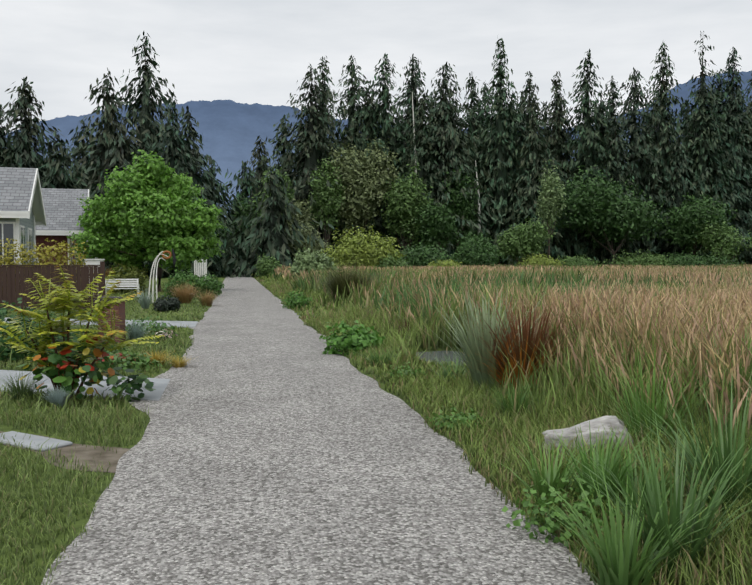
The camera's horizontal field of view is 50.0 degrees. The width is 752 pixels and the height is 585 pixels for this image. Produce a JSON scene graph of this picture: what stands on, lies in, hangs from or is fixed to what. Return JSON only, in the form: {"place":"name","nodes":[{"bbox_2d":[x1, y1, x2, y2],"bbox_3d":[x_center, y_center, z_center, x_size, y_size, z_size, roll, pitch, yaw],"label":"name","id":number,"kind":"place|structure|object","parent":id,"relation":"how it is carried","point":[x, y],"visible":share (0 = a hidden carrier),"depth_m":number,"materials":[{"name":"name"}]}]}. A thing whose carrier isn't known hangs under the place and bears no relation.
{"place":"outdoors","nodes":[
{"label":"outdoors","id":0,"kind":"place"},
{"bbox_2d":[41,274,596,584],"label":"gravel path","id":1,"kind":"structure","parent":0,"point":[275,446],"depth_m":5.76,"materials":[{"name":"grey gravel"}]},
{"bbox_2d":[0,272,751,584],"bbox_3d":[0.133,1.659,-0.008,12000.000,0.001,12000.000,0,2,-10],"label":"ground","id":2,"kind":"structure","parent":0,"point":[77,525],"depth_m":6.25,"materials":[{"name":"green plant"}]},
{"bbox_2d":[0,167,45,270],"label":"grey house","id":3,"kind":"structure","parent":2,"relation":"on","point":[22,212],"depth_m":31.92,"materials":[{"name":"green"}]},
{"bbox_2d":[0,261,105,309],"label":"garden fence","id":4,"kind":"object","parent":2,"relation":"on","point":[13,289],"visible":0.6,"depth_m":27.35,"materials":[{"name":"brown wood"}]},
{"bbox_2d":[35,188,89,288],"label":"maroon house","id":5,"kind":"structure","parent":2,"relation":"on","point":[63,209],"depth_m":44.21,"materials":[{"name":"grey"}]},
{"bbox_2d":[0,431,129,472],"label":"dirt patch","id":6,"kind":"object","parent":2,"relation":"on","point":[89,454],"depth_m":6.87,"materials":[{"name":"soil"}]},
{"bbox_2d":[0,431,72,451],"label":"stepping stone","id":7,"kind":"object","parent":6,"relation":"on","point":[36,439],"visible":0.92,"depth_m":7.28,"materials":[{"name":"stone"}]},
{"bbox_2d":[26,298,112,400],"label":"shrub branches","id":8,"kind":"object","parent":2,"relation":"on","point":[76,363],"visible":0.38,"depth_m":9.56,"materials":[{"name":"brown plant"}]},
{"bbox_2d":[0,370,170,400],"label":"walkway","id":9,"kind":"structure","parent":2,"relation":"on","point":[160,385],"depth_m":10.65,"materials":[{"name":"concrete"}]},
{"bbox_2d":[84,259,104,296],"bbox_3d":[-11.987,-0.546,34.356,0.720,1.770,0.480,0,2,-1],"label":"mailbox","id":10,"kind":"object","parent":2,"relation":"on","point":[93,262],"visible":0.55,"depth_m":34.12,"materials":[{"name":"white paint"}]},
{"bbox_2d":[5,318,197,327],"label":"walkway","id":11,"kind":"structure","parent":2,"relation":"on","point":[185,323],"depth_m":21.65,"materials":[{"name":"concrete"}]},
{"bbox_2d":[94,297,127,342],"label":"garden pillar","id":12,"kind":"structure","parent":2,"relation":"on","point":[120,310],"depth_m":15.90,"materials":[{"name":"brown wood"}]},
{"bbox_2d":[0,238,226,407],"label":"garden plants","id":13,"kind":"object","parent":2,"relation":"on","point":[184,290],"visible":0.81,"depth_m":9.71,"materials":[{"name":"green plant"}]},
{"bbox_2d":[105,279,139,296],"bbox_3d":[-11.489,-0.180,36.485,1.490,0.875,0.531,-1,2,-22],"label":"white bench","id":14,"kind":"object","parent":2,"relation":"on","point":[126,284],"visible":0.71,"depth_m":36.67,"materials":[{"name":"white paint"}]},
{"bbox_2d":[67,150,226,291],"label":"garden tree","id":15,"kind":"object","parent":2,"relation":"on","point":[148,218],"depth_m":42.39,"materials":[{"name":"green plant"}]},
{"bbox_2d":[148,249,175,302],"bbox_3d":[-8.470,-0.654,31.921,1.105,2.176,0.150,0,2,-10],"label":"garden sculpture","id":16,"kind":"object","parent":2,"relation":"on","point":[169,257],"visible":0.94,"depth_m":31.87,"materials":[{"name":"white metal"}]},
{"bbox_2d":[194,259,206,279],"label":"white gate","id":17,"kind":"structure","parent":2,"relation":"on","point":[197,269],"depth_m":53.67,"materials":[{"name":"white paint"}]},
{"bbox_2d":[0,31,751,277],"bbox_3d":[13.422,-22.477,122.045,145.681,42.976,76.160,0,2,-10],"label":"conifer trees","id":18,"kind":"object","parent":2,"relation":"on","point":[713,158],"visible":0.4,"depth_m":128.15,"materials":[{"name":"green plant"}]},
{"bbox_2d":[387,92,480,234],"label":"bare tree trunks","id":19,"kind":"object","parent":2,"relation":"on","point":[416,169],"visible":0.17,"depth_m":126.36,"materials":[{"name":"grey plant"}]},
{"bbox_2d":[416,351,467,366],"bbox_3d":[1.245,1.113,13.690,1.266,0.001,2.289,0,2,-10],"label":"flat stone","id":20,"kind":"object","parent":2,"relation":"on","point":[433,355],"depth_m":13.91,"materials":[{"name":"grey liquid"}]},
{"bbox_2d":[216,135,751,282],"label":"bushes","id":21,"kind":"object","parent":2,"relation":"on","point":[473,250],"visible":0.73,"depth_m":118.45,"materials":[{"name":"green plant"}]},
{"bbox_2d":[237,162,742,267],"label":"shrub stems","id":22,"kind":"object","parent":2,"relation":"on","point":[463,229],"visible":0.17,"depth_m":120.12,"materials":[{"name":"brown plant"}]},
{"bbox_2d":[281,260,751,584],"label":"path side plants","id":23,"kind":"object","parent":2,"relation":"on","point":[481,348],"visible":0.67,"depth_m":5.07,"materials":[{"name":"green plant"}]},
{"bbox_2d":[542,415,633,460],"bbox_3d":[1.694,1.186,6.552,0.729,0.387,0.323,0,2,10],"label":"rock","id":24,"kind":"object","parent":2,"relation":"on","point":[607,421],"visible":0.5,"depth_m":6.46,"materials":[{"name":"grey stone"}]},
{"bbox_2d":[0,0,751,132],"label":"sky","id":25,"kind":"structure","parent":0,"point":[239,51],"materials":[{"name":"white"}]},
{"bbox_2d":[5,70,751,216],"bbox_3d":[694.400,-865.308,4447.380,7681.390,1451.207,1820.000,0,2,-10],"label":"mountain ridge","id":26,"kind":"structure","parent":0,"point":[231,130],"depth_m":4824.97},
{"bbox_2d":[264,263,751,464],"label":"meadow grass","id":27,"kind":"structure","parent":0,"point":[645,310],"depth_m":10.15,"materials":[{"name":"beige plant"}]}
]}

